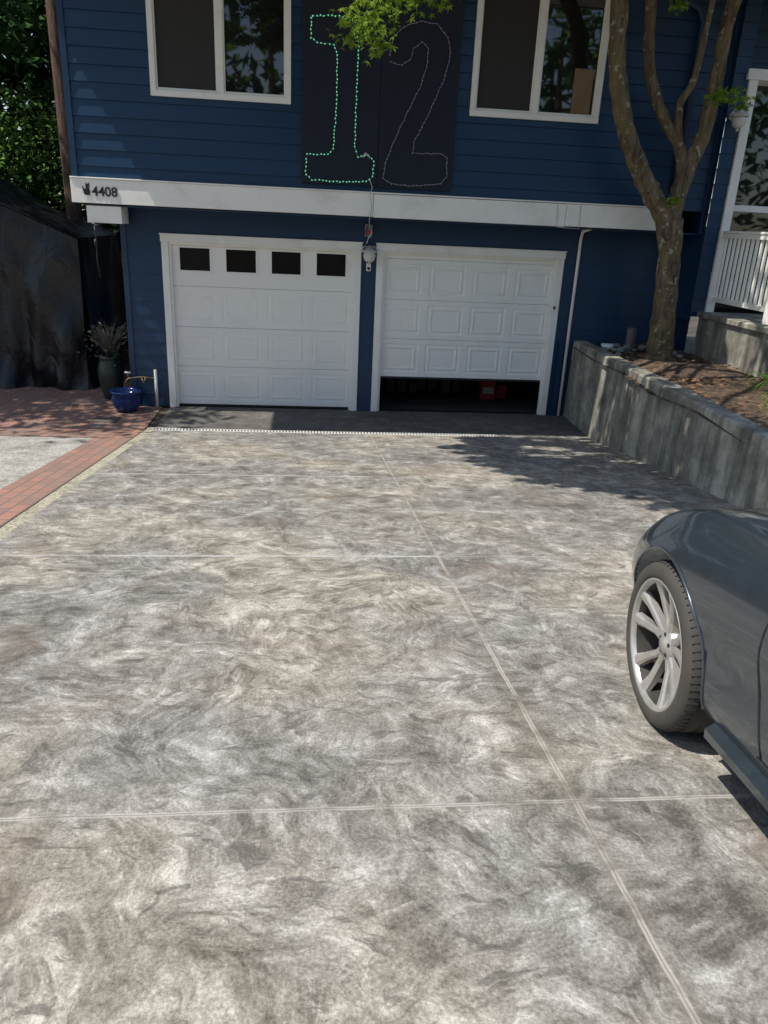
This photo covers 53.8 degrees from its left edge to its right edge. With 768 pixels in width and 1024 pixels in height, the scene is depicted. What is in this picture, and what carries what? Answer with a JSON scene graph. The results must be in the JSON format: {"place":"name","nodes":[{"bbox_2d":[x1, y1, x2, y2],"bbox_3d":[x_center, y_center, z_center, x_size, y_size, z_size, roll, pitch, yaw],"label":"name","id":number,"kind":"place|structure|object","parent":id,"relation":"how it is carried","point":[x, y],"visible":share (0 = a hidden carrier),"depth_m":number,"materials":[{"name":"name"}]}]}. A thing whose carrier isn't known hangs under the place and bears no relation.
{"place":"outdoors","nodes":[
{"label":"outdoors","id":0,"kind":"place"},
{"bbox_2d":[0,371,162,437],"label":"brick patio","id":1,"kind":"structure","parent":0,"point":[40,411],"depth_m":10.04,"materials":[{"name":"red brick"}]},
{"bbox_2d":[0,178,128,389],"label":"tarp shelter","id":2,"kind":"object","parent":1,"relation":"on","point":[44,247],"visible":0.87,"depth_m":11.13,"materials":[{"name":"grey fabric"}]},
{"bbox_2d":[73,317,128,398],"bbox_3d":[-3.947,-2.202,10.773,0.869,1.161,0.680,0,21,-6],"label":"tall planter","id":3,"kind":"object","parent":1,"relation":"on","point":[110,369],"visible":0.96,"depth_m":10.71,"materials":[{"name":"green ceramic"}]},
{"bbox_2d":[92,416,120,421],"bbox_3d":[-3.607,-1.205,9.828,0.300,0.011,0.270,0,21,-6],"label":"stepping stone","id":4,"kind":"object","parent":1,"relation":"on","point":[107,419],"visible":1,"depth_m":9.81,"materials":[{"name":"stone"}]},
{"bbox_2d":[110,387,140,412],"bbox_3d":[-3.500,-1.517,10.273,0.410,0.280,0.410,0,21,-6],"label":"blue flower pot","id":5,"kind":"object","parent":1,"relation":"on","point":[126,399],"visible":1,"depth_m":10.16,"materials":[{"name":"ceramic"}]},
{"bbox_2d":[124,369,158,406],"bbox_3d":[-3.348,-1.704,10.444,0.437,0.520,0.064,-3,22,-14],"label":"garden tap","id":6,"kind":"object","parent":1,"relation":"on","point":[156,386],"visible":1,"depth_m":10.42,"materials":[{"name":"white paint"}]},
{"bbox_2d":[0,316,698,527],"bbox_3d":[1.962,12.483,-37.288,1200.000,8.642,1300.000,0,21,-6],"label":"ground","id":7,"kind":"structure","parent":0,"point":[689,346],"depth_m":11.16,"materials":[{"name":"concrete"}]},
{"bbox_2d":[0,81,86,217],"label":"shrub","id":8,"kind":"object","parent":7,"relation":"on","point":[13,140],"visible":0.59,"depth_m":13.33,"materials":[{"name":"green plant"}]},
{"bbox_2d":[0,436,92,488],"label":"gravel bed","id":9,"kind":"object","parent":7,"relation":"on","point":[21,456],"visible":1,"depth_m":7.72,"materials":[{"name":"grey gravel"}]},
{"bbox_2d":[0,0,119,366],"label":"cedar tree","id":10,"kind":"object","parent":7,"relation":"on","point":[73,210],"visible":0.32,"depth_m":12.96,"materials":[{"name":"green plant"}]},
{"bbox_2d":[0,0,120,250],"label":"background foliage","id":11,"kind":"object","parent":7,"relation":"on","point":[43,72],"visible":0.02,"depth_m":16.27,"materials":[{"name":"green plant"}]},
{"bbox_2d":[0,437,131,526],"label":"brick border","id":12,"kind":"object","parent":7,"relation":"on","point":[19,496],"visible":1,"depth_m":6.59,"materials":[{"name":"red brick"}]},
{"bbox_2d":[0,427,155,538],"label":"gravel strip","id":13,"kind":"object","parent":7,"relation":"on","point":[17,521],"visible":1,"depth_m":6.12,"materials":[{"name":"beige gravel"}]},
{"bbox_2d":[55,0,743,387],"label":"side walls","id":14,"kind":"structure","parent":7,"relation":"on","point":[75,168],"depth_m":9.48,"materials":[{"name":"blue paint"}]},
{"bbox_2d":[675,0,767,319],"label":"entry wall","id":15,"kind":"structure","parent":14,"relation":"attached to","point":[752,42],"depth_m":9.69,"materials":[{"name":"blue wood"}]},
{"bbox_2d":[704,68,767,311],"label":"entry door frame","id":16,"kind":"object","parent":15,"relation":"attached to","point":[755,78],"visible":0.4,"depth_m":9.68,"materials":[{"name":"white wood"}]},
{"bbox_2d":[714,86,767,313],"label":"entry door glass","id":17,"kind":"object","parent":16,"relation":"in","point":[752,187],"visible":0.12,"depth_m":10.04,"materials":[{"name":"black glass"}]},
{"bbox_2d":[737,114,766,296],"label":"entry glass leaves","id":18,"kind":"object","parent":17,"relation":"attached to","point":[759,166],"visible":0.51,"depth_m":9.96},
{"bbox_2d":[729,109,748,131],"bbox_3d":[4.334,-4.800,9.275,0.220,0.255,0.278,0,21,-6],"label":"entry lantern","id":19,"kind":"object","parent":15,"relation":"attached to","point":[737,119],"visible":0.9,"depth_m":9.20,"materials":[{"name":"white glass"}]},
{"bbox_2d":[62,0,737,414],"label":"front siding","id":20,"kind":"object","parent":7,"relation":"on","point":[128,124],"visible":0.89,"depth_m":9.43,"materials":[{"name":"blue paint"}]},
{"bbox_2d":[145,0,290,104],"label":"bedroom window frame","id":21,"kind":"object","parent":20,"relation":"attached to","point":[220,93],"visible":1,"depth_m":8.78,"materials":[{"name":"white wood"}]},
{"bbox_2d":[154,0,283,94],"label":"bedroom window glass","id":22,"kind":"object","parent":21,"relation":"in","point":[253,41],"visible":1,"depth_m":8.73,"materials":[{"name":"black glass"}]},
{"bbox_2d":[69,176,655,230],"bbox_3d":[-0.086,-3.812,9.685,7.430,0.510,0.440,0,21,-6],"label":"trim band","id":23,"kind":"object","parent":20,"relation":"attached to","point":[279,199],"depth_m":9.41,"materials":[{"name":"paint"}]},
{"bbox_2d":[82,182,89,194],"bbox_3d":[-3.576,-3.882,9.076,0.090,0.140,0.001,0,21,-6],"label":"cat plaque","id":24,"kind":"object","parent":23,"relation":"attached to","point":[86,190],"visible":1,"depth_m":9.08,"materials":[{"name":"black plastic"}]},
{"bbox_2d":[90,222,100,277],"bbox_3d":[-3.529,-3.233,9.335,0.128,0.650,0.044,0,21,-6],"label":"hanging cable","id":25,"kind":"object","parent":23,"relation":"hanging from","point":[95,241],"visible":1,"depth_m":9.29,"materials":[{"name":"black plastic"}]},
{"bbox_2d":[92,186,117,196],"bbox_3d":[-3.365,-3.858,9.108,0.298,0.110,0.008,0,21,-6],"label":"house number","id":26,"kind":"object","parent":23,"relation":"attached to","point":[101,190],"visible":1,"depth_m":9.10,"materials":[{"name":"black plastic"}]},
{"bbox_2d":[362,152,580,228],"bbox_3d":[1.103,-4.042,9.742,2.843,0.897,0.534,0,21,-6],"label":"light cable","id":27,"kind":"object","parent":23,"relation":"attached to","point":[371,202],"visible":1,"depth_m":9.52,"materials":[{"name":"white plastic"}]},
{"bbox_2d":[159,233,566,414],"bbox_3d":[-0.260,-2.539,10.532,5.460,2.295,0.110,0,21,-6],"label":"garage door trim","id":28,"kind":"structure","parent":20,"relation":"attached to","point":[167,240],"depth_m":10.30,"materials":[{"name":"white wood"}]},
{"bbox_2d":[171,244,352,408],"bbox_3d":[-1.660,-2.524,10.455,2.440,2.185,0.042,0,21,-6],"label":"garage door closed","id":29,"kind":"object","parent":28,"relation":"in","point":[262,327],"visible":1,"depth_m":10.43,"materials":[{"name":"white metal"}]},
{"bbox_2d":[380,253,553,381],"bbox_3d":[1.154,-2.767,10.649,2.420,1.823,0.034,0,21,-6],"label":"garage door open","id":30,"kind":"object","parent":28,"relation":"in","point":[463,318],"visible":0.99,"depth_m":10.65,"materials":[{"name":"white metal"}]},
{"bbox_2d":[365,224,372,236],"bbox_3d":[-0.203,-3.722,10.009,0.095,0.160,0.080,0,21,-6],"label":"outlet box","id":31,"kind":"object","parent":20,"relation":"attached to","point":[368,232],"visible":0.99,"depth_m":9.98,"materials":[{"name":"grey plastic"}]},
{"bbox_2d":[361,245,377,264],"bbox_3d":[-0.197,-3.424,10.094,0.220,0.255,0.278,0,21,-6],"label":"wall lantern","id":32,"kind":"object","parent":20,"relation":"attached to","point":[369,255],"depth_m":10.00,"materials":[{"name":"white glass"}]},
{"bbox_2d":[302,0,463,190],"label":"plywood panel","id":33,"kind":"object","parent":20,"relation":"attached to","point":[391,101],"visible":1,"depth_m":9.03,"materials":[{"name":"wood"}]},
{"bbox_2d":[305,14,374,182],"bbox_3d":[-0.508,-4.871,8.982,0.851,1.771,0.021,0,21,-6],"label":"rope light numeral one","id":34,"kind":"object","parent":33,"relation":"attached to","point":[336,103],"visible":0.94,"depth_m":9.00,"materials":[{"name":"green plastic"}]},
{"bbox_2d":[382,20,450,185],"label":"rope light numeral two","id":35,"kind":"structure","parent":33,"relation":"attached to","point":[414,98],"depth_m":9.06,"materials":[{"name":"plastic"}]},
{"bbox_2d":[469,0,610,123],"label":"living window frame","id":36,"kind":"object","parent":20,"relation":"attached to","point":[532,113],"visible":1,"depth_m":9.13,"materials":[{"name":"white wood"}]},
{"bbox_2d":[476,0,605,114],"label":"living window glass","id":37,"kind":"object","parent":36,"relation":"in","point":[572,43],"visible":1,"depth_m":9.06,"materials":[{"name":"black glass"}]},
{"bbox_2d":[570,68,593,114],"bbox_3d":[2.427,-5.148,9.265,0.240,0.490,0.006,0,21,-6],"label":"cardboard box","id":38,"kind":"object","parent":36,"relation":"in","point":[582,91],"visible":1,"depth_m":9.26,"materials":[{"name":"brown cardboard"}]},
{"bbox_2d":[557,227,592,415],"bbox_3d":[2.665,-2.607,10.623,0.053,2.621,0.287,-2,21,-12],"label":"white downpipe","id":39,"kind":"object","parent":20,"relation":"attached to","point":[570,318],"visible":0.85,"depth_m":10.68,"materials":[{"name":"paint"}]},
{"bbox_2d":[674,0,705,178],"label":"downspout","id":40,"kind":"object","parent":20,"relation":"attached to","point":[697,6],"visible":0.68,"depth_m":9.25,"materials":[{"name":"blue paint"}]},
{"bbox_2d":[379,378,539,412],"bbox_3d":[-0.561,-3.730,13.320,6.000,2.500,5.900,0,21,-6],"label":"garage interior","id":41,"kind":"object","parent":7,"relation":"on","point":[521,397],"depth_m":11.86,"materials":[{"name":"black"}]},
{"bbox_2d":[380,378,468,393],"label":"storage bins","id":42,"kind":"object","parent":41,"relation":"in","point":[390,385],"visible":0.52,"depth_m":12.25,"materials":[{"name":"black plastic"}]},
{"bbox_2d":[477,381,506,399],"bbox_3d":[1.732,-2.003,12.063,0.430,0.360,0.307,0,21,-6],"label":"red fuel can","id":43,"kind":"object","parent":41,"relation":"in","point":[492,390],"visible":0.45,"depth_m":11.96,"materials":[{"name":"plastic"}]},
{"bbox_2d":[563,340,767,509],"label":"retaining wall","id":44,"kind":"structure","parent":7,"relation":"on","point":[613,409],"depth_m":7.76,"materials":[{"name":"concrete"}]},
{"bbox_2d":[572,342,767,442],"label":"planting bed","id":45,"kind":"object","parent":7,"relation":"on","point":[705,370],"visible":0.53,"depth_m":8.46,"materials":[{"name":"soil"}]},
{"bbox_2d":[327,0,755,361],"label":"maple tree","id":46,"kind":"object","parent":45,"relation":"on","point":[666,215],"visible":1,"depth_m":8.92,"materials":[{"name":"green plant"}]},
{"bbox_2d":[601,343,613,349],"bbox_3d":[3.091,-2.289,10.477,0.180,0.070,0.180,0,21,-6],"label":"white bowl","id":47,"kind":"object","parent":45,"relation":"on","point":[608,346],"visible":0.66,"depth_m":10.42,"materials":[{"name":"ceramic"}]},
{"bbox_2d":[624,327,636,352],"bbox_3d":[3.421,-2.379,10.508,0.136,0.345,0.136,0,21,-6],"label":"corrugated drain pipe","id":48,"kind":"object","parent":45,"relation":"on","point":[630,338],"visible":0.88,"depth_m":10.45,"materials":[{"name":"grey plastic"}]},
{"bbox_2d":[601,343,682,357],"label":"garden stones","id":49,"kind":"object","parent":45,"relation":"on","point":[618,348],"visible":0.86,"depth_m":10.22,"materials":[{"name":"grey stone"}]},
{"bbox_2d":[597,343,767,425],"bbox_3d":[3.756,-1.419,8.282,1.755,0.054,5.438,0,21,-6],"label":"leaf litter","id":50,"kind":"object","parent":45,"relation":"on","point":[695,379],"visible":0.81,"depth_m":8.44,"materials":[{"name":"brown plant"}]},
{"bbox_2d":[692,312,767,378],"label":"porch slab","id":51,"kind":"structure","parent":45,"relation":"on","point":[739,341],"depth_m":9.47,"materials":[{"name":"grey concrete"}]},
{"bbox_2d":[711,231,767,324],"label":"porch railing","id":52,"kind":"object","parent":51,"relation":"on","point":[747,235],"visible":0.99,"depth_m":9.42,"materials":[{"name":"white wood"}]},
{"bbox_2d":[730,371,767,392],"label":"daylily plant","id":53,"kind":"object","parent":45,"relation":"on","point":[766,378],"visible":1,"depth_m":8.04,"materials":[{"name":"green plant"}]},
{"bbox_2d":[746,384,767,410],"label":"daylily plant","id":54,"kind":"object","parent":45,"relation":"on","point":[766,400],"visible":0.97,"depth_m":7.08,"materials":[{"name":"green plant"}]},
{"bbox_2d":[0,406,767,1023],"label":"driveway","id":55,"kind":"structure","parent":0,"point":[326,728],"depth_m":2.51,"materials":[{"name":"concrete"}]},
{"bbox_2d":[152,428,496,436],"bbox_3d":[-0.710,-1.020,9.707,4.400,0.007,0.100,0,21,-6],"label":"trench drain","id":56,"kind":"object","parent":55,"relation":"on","point":[283,431],"visible":1,"depth_m":9.69,"materials":[{"name":"grey metal"}]},
{"bbox_2d":[550,340,564,415],"bbox_3d":[2.517,-1.942,10.995,0.070,1.100,0.040,0,21,-6],"label":"corner post","id":57,"kind":"object","parent":55,"relation":"on","point":[557,377],"visible":1,"depth_m":10.97,"materials":[{"name":"blue paint"}]},
{"bbox_2d":[626,507,767,811],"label":"parked car","id":58,"kind":"object","parent":55,"relation":"on","point":[697,637],"visible":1,"depth_m":2.38,"materials":[{"name":"grey paint"}]}
]}

